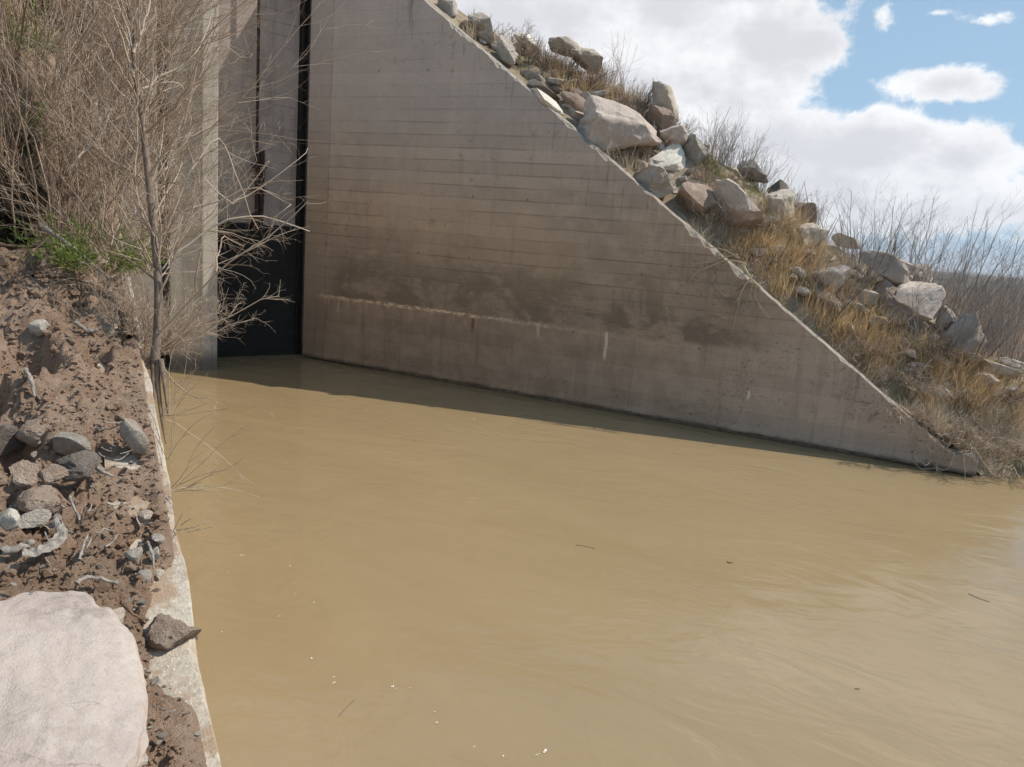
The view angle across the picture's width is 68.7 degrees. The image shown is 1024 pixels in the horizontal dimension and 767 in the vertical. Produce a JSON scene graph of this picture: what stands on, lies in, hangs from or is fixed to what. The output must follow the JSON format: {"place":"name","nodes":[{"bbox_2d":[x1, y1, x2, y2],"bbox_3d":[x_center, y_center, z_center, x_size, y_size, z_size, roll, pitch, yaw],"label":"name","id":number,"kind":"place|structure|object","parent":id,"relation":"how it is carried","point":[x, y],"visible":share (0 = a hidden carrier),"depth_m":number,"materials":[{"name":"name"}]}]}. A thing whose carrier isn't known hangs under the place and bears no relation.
{"place":"outdoors","nodes":[
{"label":"outdoors","id":0,"kind":"place"},
{"bbox_2d":[0,0,206,766],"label":"bank","id":1,"kind":"structure","parent":0,"point":[178,728],"depth_m":3.52,"materials":[{"name":"soil"}]},
{"bbox_2d":[0,508,20,530],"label":"stone","id":2,"kind":"object","parent":1,"relation":"on","point":[9,519],"visible":0.98,"depth_m":2.73,"materials":[{"name":"white stone"}]},
{"bbox_2d":[0,423,23,455],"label":"stone","id":3,"kind":"object","parent":1,"relation":"on","point":[10,442],"visible":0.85,"depth_m":3.37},
{"bbox_2d":[0,539,35,554],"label":"dry stick","id":4,"kind":"object","parent":1,"relation":"on","point":[8,549],"visible":0.98,"depth_m":2.61,"materials":[{"name":"grey wood"}]},
{"bbox_2d":[0,126,47,249],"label":"earth clod","id":5,"kind":"object","parent":1,"relation":"on","point":[5,219],"visible":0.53,"depth_m":5.18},
{"bbox_2d":[9,460,39,490],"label":"stone","id":6,"kind":"object","parent":1,"relation":"on","point":[24,473],"visible":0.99,"depth_m":2.90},
{"bbox_2d":[15,417,48,446],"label":"stone","id":7,"kind":"object","parent":1,"relation":"on","point":[30,432],"visible":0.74,"depth_m":3.37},
{"bbox_2d":[17,509,51,528],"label":"stone","id":8,"kind":"object","parent":1,"relation":"on","point":[31,519],"visible":0.96,"depth_m":2.77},
{"bbox_2d":[0,0,73,60],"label":"green plant","id":9,"kind":"object","parent":1,"relation":"on","point":[26,38],"visible":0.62,"depth_m":5.27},
{"bbox_2d":[14,485,61,513],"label":"boulder","id":10,"kind":"object","parent":1,"relation":"on","point":[40,497],"visible":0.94,"depth_m":2.80,"materials":[{"name":"brown stone"}]},
{"bbox_2d":[22,516,67,556],"bbox_3d":[-1.665,0.552,2.700,0.100,0.067,0.241,4,11,-3],"label":"bark piece","id":11,"kind":"object","parent":1,"relation":"on","point":[57,540],"visible":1,"depth_m":2.68,"materials":[{"name":"grey wood"}]},
{"bbox_2d":[2,73,91,146],"bbox_3d":[-3.659,-1.975,5.326,0.956,0.491,0.969,6,11,5],"label":"green plant","id":12,"kind":"object","parent":1,"relation":"on","point":[39,115],"visible":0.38,"depth_m":5.34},
{"bbox_2d":[38,463,68,481],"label":"stone","id":13,"kind":"object","parent":1,"relation":"on","point":[53,472],"visible":1,"depth_m":2.93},
{"bbox_2d":[52,432,91,454],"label":"stone","id":14,"kind":"object","parent":1,"relation":"on","point":[66,443],"visible":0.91,"depth_m":3.34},
{"bbox_2d":[0,590,148,766],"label":"boulder","id":15,"kind":"object","parent":1,"relation":"on","point":[73,691],"visible":1,"depth_m":2.05,"materials":[{"name":"beige stone"}]},
{"bbox_2d":[53,450,101,481],"bbox_3d":[-1.813,0.338,3.108,0.163,0.117,0.131,0,11,1],"label":"stone","id":16,"kind":"object","parent":1,"relation":"on","point":[80,465],"visible":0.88,"depth_m":3.07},
{"bbox_2d":[0,210,174,274],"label":"green plant","id":17,"kind":"object","parent":1,"relation":"on","point":[74,257],"visible":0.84,"depth_m":4.80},
{"bbox_2d":[0,259,204,766],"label":"soil crumbs","id":18,"kind":"object","parent":1,"relation":"on","point":[128,528],"visible":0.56,"depth_m":3.29,"materials":[{"name":"soil"}]},
{"bbox_2d":[86,285,131,339],"bbox_3d":[-2.414,-0.444,4.564,0.719,0.246,0.130,15,15,43],"label":"dry stick","id":19,"kind":"object","parent":1,"relation":"on","point":[127,335],"visible":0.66,"depth_m":4.61,"materials":[{"name":"wood"}]},
{"bbox_2d":[3,0,231,49],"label":"bare shrub","id":20,"kind":"object","parent":1,"relation":"on","point":[56,21],"visible":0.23,"depth_m":6.55,"materials":[{"name":"brown plant"}]},
{"bbox_2d":[119,418,149,454],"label":"stone","id":21,"kind":"object","parent":1,"relation":"on","point":[134,437],"visible":1,"depth_m":3.46,"materials":[{"name":"beige stone"}]},
{"bbox_2d":[0,0,272,241],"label":"bare shrub","id":22,"kind":"object","parent":1,"relation":"on","point":[15,151],"visible":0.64,"depth_m":5.28,"materials":[{"name":"brown plant"}]},
{"bbox_2d":[53,0,229,97],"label":"bare shrub","id":23,"kind":"object","parent":1,"relation":"on","point":[146,47],"visible":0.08,"depth_m":10.86,"materials":[{"name":"brown plant"}]},
{"bbox_2d":[15,226,268,367],"bbox_3d":[-2.225,-0.521,4.705,1.278,0.908,1.302,4,11,-3],"label":"bare shrub","id":24,"kind":"object","parent":1,"relation":"on","point":[144,335],"visible":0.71,"depth_m":4.63,"materials":[{"name":"brown plant"}]},
{"bbox_2d":[0,4,302,298],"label":"bare shrub","id":25,"kind":"object","parent":1,"relation":"on","point":[106,214],"visible":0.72,"depth_m":5.13,"materials":[{"name":"brown plant"}]},
{"bbox_2d":[7,4,299,205],"bbox_3d":[-3.708,-2.685,6.831,2.625,1.939,2.398,9,12,21],"label":"bare shrub","id":26,"kind":"object","parent":1,"relation":"on","point":[153,118],"visible":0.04,"depth_m":7.00,"materials":[{"name":"brown plant"}]},
{"bbox_2d":[88,62,220,766],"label":"retaining wall","id":27,"kind":"structure","parent":1,"relation":"on","point":[176,669],"depth_m":2.77,"materials":[{"name":"concrete"}]},
{"bbox_2d":[113,352,214,467],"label":"dry stalks","id":28,"kind":"object","parent":27,"relation":"on","point":[171,451],"visible":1,"depth_m":3.47,"materials":[{"name":"plant"}]},
{"bbox_2d":[63,0,330,443],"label":"sapling","id":29,"kind":"object","parent":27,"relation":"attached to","point":[156,371],"visible":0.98,"depth_m":4.44,"materials":[{"name":"brown plant"}]},
{"bbox_2d":[152,327,273,478],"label":"dry stalks","id":30,"kind":"object","parent":27,"relation":"attached to","point":[169,405],"visible":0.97,"depth_m":3.94,"materials":[{"name":"brown plant"}]},
{"bbox_2d":[0,0,311,104],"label":"bare shrub","id":31,"kind":"object","parent":1,"relation":"on","point":[47,25],"visible":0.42,"depth_m":5.59,"materials":[{"name":"brown plant"}]},
{"bbox_2d":[145,613,200,650],"bbox_3d":[-1.207,0.902,2.659,0.186,0.168,0.144,-6,15,-43],"label":"boulder","id":32,"kind":"object","parent":1,"relation":"on","point":[168,632],"visible":0.85,"depth_m":2.61,"materials":[{"name":"brown stone"}]},
{"bbox_2d":[0,0,390,204],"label":"bare shrub","id":33,"kind":"object","parent":1,"relation":"on","point":[173,124],"visible":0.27,"depth_m":6.53,"materials":[{"name":"brown plant"}]},
{"bbox_2d":[0,0,410,107],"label":"bare shrub","id":34,"kind":"object","parent":1,"relation":"on","point":[84,39],"visible":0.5,"depth_m":5.42,"materials":[{"name":"brown plant"}]},
{"bbox_2d":[165,425,258,496],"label":"dry stalks","id":35,"kind":"object","parent":1,"relation":"on","point":[182,488],"visible":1,"depth_m":3.32,"materials":[{"name":"plant"}]},
{"bbox_2d":[147,353,1023,766],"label":"river","id":36,"kind":"structure","parent":0,"point":[415,541],"depth_m":7.33,"materials":[{"name":"liquid"}]},
{"bbox_2d":[85,0,218,369],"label":"gate pier","id":37,"kind":"structure","parent":36,"relation":"in","point":[207,360],"depth_m":15.07,"materials":[{"name":"concrete"}]},
{"bbox_2d":[217,0,308,356],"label":"sluice gate","id":38,"kind":"structure","parent":37,"relation":"attached to","point":[279,333],"depth_m":17.45,"materials":[{"name":"metal"}]},
{"bbox_2d":[302,0,978,475],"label":"wing wall","id":39,"kind":"structure","parent":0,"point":[478,216],"depth_m":15.20,"materials":[{"name":"concrete"}]},
{"bbox_2d":[680,233,769,335],"bbox_3d":[3.740,-1.753,13.476,1.898,1.885,0.471,11,13,28],"label":"dead brush","id":40,"kind":"object","parent":39,"relation":"hanging from","point":[749,276],"visible":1,"depth_m":13.41,"materials":[{"name":"plant"}]},
{"bbox_2d":[911,425,1023,488],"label":"dead brush","id":41,"kind":"object","parent":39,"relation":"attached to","point":[947,446],"visible":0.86,"depth_m":12.25,"materials":[{"name":"plant"}]},
{"bbox_2d":[428,0,1023,475],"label":"embankment","id":42,"kind":"structure","parent":0,"point":[788,304],"depth_m":13.87,"materials":[{"name":"soil"}]},
{"bbox_2d":[218,0,311,352],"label":"headwall","id":43,"kind":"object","parent":42,"relation":"on","point":[282,32],"visible":0.17,"depth_m":16.77,"materials":[{"name":"concrete"}]},
{"bbox_2d":[468,12,496,43],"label":"boulder","id":44,"kind":"object","parent":42,"relation":"on","point":[482,18],"visible":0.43,"depth_m":16.00,"materials":[{"name":"beige stone"}]},
{"bbox_2d":[471,17,536,53],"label":"dead brush","id":45,"kind":"object","parent":42,"relation":"on","point":[522,39],"visible":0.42,"depth_m":16.01,"materials":[{"name":"brown plant"}]},
{"bbox_2d":[496,35,517,66],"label":"boulder","id":46,"kind":"object","parent":42,"relation":"on","point":[507,53],"visible":0.91,"depth_m":15.34,"materials":[{"name":"grey stone"}]},
{"bbox_2d":[489,32,544,64],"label":"bare shrub","id":47,"kind":"object","parent":42,"relation":"on","point":[528,50],"visible":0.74,"depth_m":15.75,"materials":[{"name":"brown plant"}]},
{"bbox_2d":[529,88,563,115],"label":"boulder","id":48,"kind":"object","parent":42,"relation":"on","point":[546,100],"visible":0.75,"depth_m":14.61,"materials":[{"name":"white stone"}]},
{"bbox_2d":[529,39,585,77],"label":"dead brush","id":49,"kind":"object","parent":42,"relation":"on","point":[557,56],"visible":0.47,"depth_m":15.83,"materials":[{"name":"brown plant"}]},
{"bbox_2d":[533,43,587,76],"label":"bare shrub","id":50,"kind":"object","parent":42,"relation":"on","point":[547,66],"visible":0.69,"depth_m":15.79,"materials":[{"name":"brown plant"}]},
{"bbox_2d":[561,91,584,112],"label":"boulder","id":51,"kind":"object","parent":42,"relation":"on","point":[575,101],"visible":0.72,"depth_m":15.05,"materials":[{"name":"brown stone"}]},
{"bbox_2d":[538,59,623,91],"bbox_3d":[1.557,-6.591,16.202,1.836,0.924,1.945,13,14,35],"label":"dead brush","id":52,"kind":"object","parent":42,"relation":"on","point":[591,80],"visible":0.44,"depth_m":15.80,"materials":[{"name":"brown plant"}]},
{"bbox_2d":[571,48,602,74],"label":"boulder","id":53,"kind":"object","parent":42,"relation":"on","point":[591,55],"visible":0.84,"depth_m":15.90,"materials":[{"name":"beige stone"}]},
{"bbox_2d":[548,36,580,57],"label":"boulder","id":54,"kind":"object","parent":53,"relation":"on","point":[567,41],"visible":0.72,"depth_m":16.06,"materials":[{"name":"beige stone"}]},
{"bbox_2d":[578,95,661,151],"bbox_3d":[2.120,-5.091,14.789,1.611,1.112,1.116,0,12,-21],"label":"boulder","id":55,"kind":"object","parent":42,"relation":"on","point":[630,127],"visible":0.83,"depth_m":14.44,"materials":[{"name":"grey stone"}]},
{"bbox_2d":[608,76,653,107],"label":"bare shrub","id":56,"kind":"object","parent":42,"relation":"on","point":[649,94],"visible":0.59,"depth_m":15.69,"materials":[{"name":"brown plant"}]},
{"bbox_2d":[633,165,673,198],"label":"boulder","id":57,"kind":"object","parent":42,"relation":"on","point":[654,180],"visible":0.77,"depth_m":14.09,"materials":[{"name":"beige stone"}]},
{"bbox_2d":[645,103,675,130],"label":"boulder","id":58,"kind":"object","parent":42,"relation":"on","point":[664,119],"visible":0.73,"depth_m":15.20,"materials":[{"name":"brown stone"}]},
{"bbox_2d":[652,81,678,121],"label":"boulder","id":59,"kind":"object","parent":42,"relation":"on","point":[663,93],"visible":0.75,"depth_m":15.33,"materials":[{"name":"beige stone"}]},
{"bbox_2d":[646,143,685,171],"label":"boulder","id":60,"kind":"object","parent":42,"relation":"on","point":[675,157],"visible":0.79,"depth_m":14.85,"materials":[{"name":"white stone"}]},
{"bbox_2d":[660,124,687,146],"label":"boulder","id":61,"kind":"object","parent":42,"relation":"on","point":[680,132],"visible":0.81,"depth_m":14.97,"materials":[{"name":"grey stone"}]},
{"bbox_2d":[682,134,709,164],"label":"boulder","id":62,"kind":"object","parent":42,"relation":"on","point":[694,148],"visible":0.8,"depth_m":15.02,"materials":[{"name":"grey stone"}]},
{"bbox_2d":[677,182,716,212],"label":"boulder","id":63,"kind":"object","parent":42,"relation":"on","point":[699,194],"visible":0.79,"depth_m":14.12,"materials":[{"name":"brown stone"}]},
{"bbox_2d":[686,99,750,164],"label":"bare shrub","id":64,"kind":"object","parent":42,"relation":"on","point":[722,145],"visible":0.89,"depth_m":15.18,"materials":[{"name":"brown plant"}]},
{"bbox_2d":[689,160,747,182],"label":"dead brush","id":65,"kind":"object","parent":42,"relation":"on","point":[732,176],"visible":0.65,"depth_m":14.62,"materials":[{"name":"brown plant"}]},
{"bbox_2d":[447,9,1023,473],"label":"straw","id":66,"kind":"object","parent":42,"relation":"on","point":[719,227],"visible":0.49,"depth_m":13.84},
{"bbox_2d":[701,116,771,176],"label":"bare shrub","id":67,"kind":"object","parent":42,"relation":"on","point":[742,158],"visible":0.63,"depth_m":16.29,"materials":[{"name":"brown plant"}]},
{"bbox_2d":[516,52,957,372],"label":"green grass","id":68,"kind":"structure","parent":42,"relation":"on","point":[753,189],"depth_m":15.08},
{"bbox_2d":[713,178,762,228],"bbox_3d":[4.273,-3.263,14.281,1.380,0.775,0.946,36,10,-6],"label":"boulder","id":69,"kind":"object","parent":42,"relation":"on","point":[731,192],"visible":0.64,"depth_m":14.02,"materials":[{"name":"grey stone"}]},
{"bbox_2d":[737,160,767,182],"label":"boulder","id":70,"kind":"object","parent":42,"relation":"on","point":[760,174],"visible":0.65,"depth_m":16.86,"materials":[{"name":"grey stone"}]},
{"bbox_2d":[719,232,790,271],"bbox_3d":[4.388,-2.425,14.025,1.659,0.757,1.462,0,12,-21],"label":"dead brush","id":71,"kind":"object","parent":42,"relation":"on","point":[755,262],"visible":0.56,"depth_m":13.76,"materials":[{"name":"brown plant"}]},
{"bbox_2d":[732,136,793,191],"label":"bare shrub","id":72,"kind":"object","parent":42,"relation":"on","point":[755,173],"visible":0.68,"depth_m":16.82,"materials":[{"name":"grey plant"}]},
{"bbox_2d":[741,191,806,247],"bbox_3d":[5.012,-3.172,14.503,1.569,1.143,1.832,6,11,8],"label":"dead brush","id":73,"kind":"object","parent":42,"relation":"on","point":[776,218],"visible":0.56,"depth_m":14.25,"materials":[{"name":"brown plant"}]},
{"bbox_2d":[534,58,1023,436],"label":"dry grass","id":74,"kind":"structure","parent":42,"relation":"on","point":[765,241],"depth_m":13.67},
{"bbox_2d":[764,189,794,221],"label":"boulder","id":75,"kind":"object","parent":42,"relation":"on","point":[777,197],"visible":0.55,"depth_m":14.58,"materials":[{"name":"beige stone"}]},
{"bbox_2d":[794,202,817,223],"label":"boulder","id":76,"kind":"object","parent":42,"relation":"on","point":[813,210],"visible":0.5,"depth_m":16.36,"materials":[{"name":"grey stone"}]},
{"bbox_2d":[798,223,828,247],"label":"boulder","id":77,"kind":"object","parent":42,"relation":"on","point":[812,229],"visible":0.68,"depth_m":14.33,"materials":[{"name":"beige stone"}]},
{"bbox_2d":[818,291,841,317],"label":"boulder","id":78,"kind":"object","parent":42,"relation":"on","point":[837,303],"visible":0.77,"depth_m":13.72,"materials":[{"name":"brown stone"}]},
{"bbox_2d":[811,265,850,293],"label":"boulder","id":79,"kind":"object","parent":42,"relation":"on","point":[844,269],"visible":0.65,"depth_m":13.85,"materials":[{"name":"grey stone"}]},
{"bbox_2d":[787,218,888,317],"bbox_3d":[5.901,-2.205,13.827,2.051,1.928,1.633,9,12,21],"label":"bare shrub","id":80,"kind":"object","parent":42,"relation":"on","point":[852,286],"visible":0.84,"depth_m":13.69,"materials":[{"name":"brown plant"}]},
{"bbox_2d":[843,330,913,364],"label":"dead brush","id":81,"kind":"object","parent":42,"relation":"on","point":[880,350],"visible":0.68,"depth_m":13.21,"materials":[{"name":"brown plant"}]},
{"bbox_2d":[818,176,946,284],"bbox_3d":[6.833,-2.927,13.995,1.586,2.134,2.471,3,11,-9],"label":"bare shrub","id":82,"kind":"object","parent":42,"relation":"on","point":[859,249],"visible":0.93,"depth_m":14.08,"materials":[{"name":"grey plant"}]},
{"bbox_2d":[859,250,917,286],"bbox_3d":[7.170,-2.262,14.362,0.998,0.561,0.869,32,10,-5],"label":"boulder","id":83,"kind":"object","parent":42,"relation":"on","point":[900,272],"visible":0.8,"depth_m":14.10,"materials":[{"name":"grey stone"}]},
{"bbox_2d":[873,279,914,326],"bbox_3d":[7.100,-1.472,14.018,0.689,0.833,0.810,19,11,-3],"label":"boulder","id":84,"kind":"object","parent":42,"relation":"on","point":[891,299],"visible":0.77,"depth_m":13.78,"materials":[{"name":"grey stone"}]},
{"bbox_2d":[851,388,942,427],"bbox_3d":[6.684,0.459,12.796,1.478,0.753,1.375,-5,14,-39],"label":"dead brush","id":85,"kind":"object","parent":42,"relation":"on","point":[911,412],"visible":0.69,"depth_m":12.48,"materials":[{"name":"brown plant"}]},
{"bbox_2d":[853,355,949,403],"bbox_3d":[6.973,-0.146,13.333,1.605,0.830,1.688,-5,14,-39],"label":"dead brush","id":86,"kind":"object","parent":42,"relation":"on","point":[909,382],"visible":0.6,"depth_m":13.00,"materials":[{"name":"brown plant"}]},
{"bbox_2d":[860,185,957,281],"bbox_3d":[7.652,-2.741,14.593,1.844,2.324,2.630,15,15,41],"label":"bare shrub","id":87,"kind":"object","parent":42,"relation":"on","point":[905,246],"visible":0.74,"depth_m":14.29,"materials":[{"name":"brown plant"}]},
{"bbox_2d":[895,281,945,321],"bbox_3d":[7.474,-1.551,14.041,0.790,1.086,1.010,44,9,-7],"label":"boulder","id":88,"kind":"object","parent":42,"relation":"on","point":[929,307],"visible":0.63,"depth_m":13.76,"materials":[{"name":"grey stone"}]},
{"bbox_2d":[888,326,979,369],"bbox_3d":[7.507,-0.761,13.547,1.562,0.813,1.775,-5,14,-39],"label":"dead brush","id":89,"kind":"object","parent":42,"relation":"on","point":[957,352],"visible":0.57,"depth_m":13.24,"materials":[{"name":"brown plant"}]},
{"bbox_2d":[907,400,967,445],"bbox_3d":[7.319,0.644,12.654,1.371,0.698,1.441,3,11,-11],"label":"dead brush","id":90,"kind":"object","parent":42,"relation":"on","point":[925,427],"visible":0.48,"depth_m":12.46,"materials":[{"name":"brown plant"}]},
{"bbox_2d":[894,211,997,318],"bbox_3d":[8.643,-2.480,15.460,1.982,2.263,2.433,-5,14,-39],"label":"bare shrub","id":91,"kind":"object","parent":42,"relation":"on","point":[936,268],"visible":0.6,"depth_m":15.22,"materials":[{"name":"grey plant"}]},
{"bbox_2d":[935,305,957,330],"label":"boulder","id":92,"kind":"object","parent":42,"relation":"on","point":[946,312],"visible":0.53,"depth_m":13.80,"materials":[{"name":"grey stone"}]},
{"bbox_2d":[894,281,1004,359],"bbox_3d":[7.806,-1.205,13.359,2.117,1.565,1.354,2,11,-11],"label":"bare shrub","id":93,"kind":"object","parent":42,"relation":"on","point":[917,330],"visible":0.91,"depth_m":13.33,"materials":[{"name":"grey plant"}]},
{"bbox_2d":[888,402,1023,480],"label":"dead brush","id":94,"kind":"object","parent":42,"relation":"on","point":[983,442],"visible":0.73,"depth_m":12.36,"materials":[{"name":"brown plant"}]},
{"bbox_2d":[891,186,1023,326],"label":"bare shrub","id":95,"kind":"object","parent":42,"relation":"on","point":[983,280],"visible":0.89,"depth_m":14.21,"materials":[{"name":"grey plant"}]},
{"bbox_2d":[941,311,987,360],"bbox_3d":[8.285,-0.792,13.734,0.807,0.835,0.822,44,9,-7],"label":"boulder","id":96,"kind":"object","parent":42,"relation":"on","point":[968,344],"visible":0.54,"depth_m":13.45,"materials":[{"name":"grey stone"}]},
{"bbox_2d":[921,250,1023,357],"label":"bare shrub","id":97,"kind":"object","parent":42,"relation":"on","point":[995,327],"visible":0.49,"depth_m":15.16,"materials":[{"name":"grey plant"}]},
{"bbox_2d":[938,237,1023,386],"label":"bare shrub","id":98,"kind":"object","parent":42,"relation":"on","point":[1002,325],"visible":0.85,"depth_m":13.73,"materials":[{"name":"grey plant"}]},
{"bbox_2d":[944,400,1023,468],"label":"dead brush","id":99,"kind":"object","parent":42,"relation":"on","point":[1020,451],"visible":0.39,"depth_m":12.67,"materials":[{"name":"brown plant"}]},
{"bbox_2d":[952,272,1023,358],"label":"bare shrub","id":100,"kind":"object","parent":42,"relation":"on","point":[986,329],"visible":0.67,"depth_m":13.36,"materials":[{"name":"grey plant"}]},
{"bbox_2d":[954,359,1023,411],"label":"dead brush","id":101,"kind":"object","parent":42,"relation":"on","point":[1019,396],"visible":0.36,"depth_m":12.96,"materials":[{"name":"brown plant"}]},
{"bbox_2d":[966,269,1023,376],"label":"bare shrub","id":102,"kind":"object","parent":42,"relation":"on","point":[1006,336],"visible":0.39,"depth_m":15.24,"materials":[{"name":"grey plant"}]},
{"bbox_2d":[980,359,1022,379],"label":"boulder","id":103,"kind":"object","parent":42,"relation":"on","point":[1011,371],"visible":0.4,"depth_m":13.41,"materials":[{"name":"beige stone"}]},
{"bbox_2d":[455,0,1023,275],"label":"sky","id":104,"kind":"structure","parent":0,"point":[920,95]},
{"bbox_2d":[867,268,1023,326],"bbox_3d":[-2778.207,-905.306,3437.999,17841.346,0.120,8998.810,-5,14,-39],"label":"ground","id":105,"kind":"structure","parent":0,"point":[970,278],"depth_m":242.97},
{"bbox_2d":[697,111,1023,381],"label":"reeds","id":106,"kind":"object","parent":105,"relation":"on","point":[993,302],"visible":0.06,"depth_m":20.19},
{"bbox_2d":[866,266,1023,310],"bbox_3d":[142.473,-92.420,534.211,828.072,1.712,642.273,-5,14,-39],"label":"brush","id":107,"kind":"object","parent":105,"relation":"on","point":[992,280],"visible":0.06,"depth_m":103.70,"materials":[{"name":"brown plant"}]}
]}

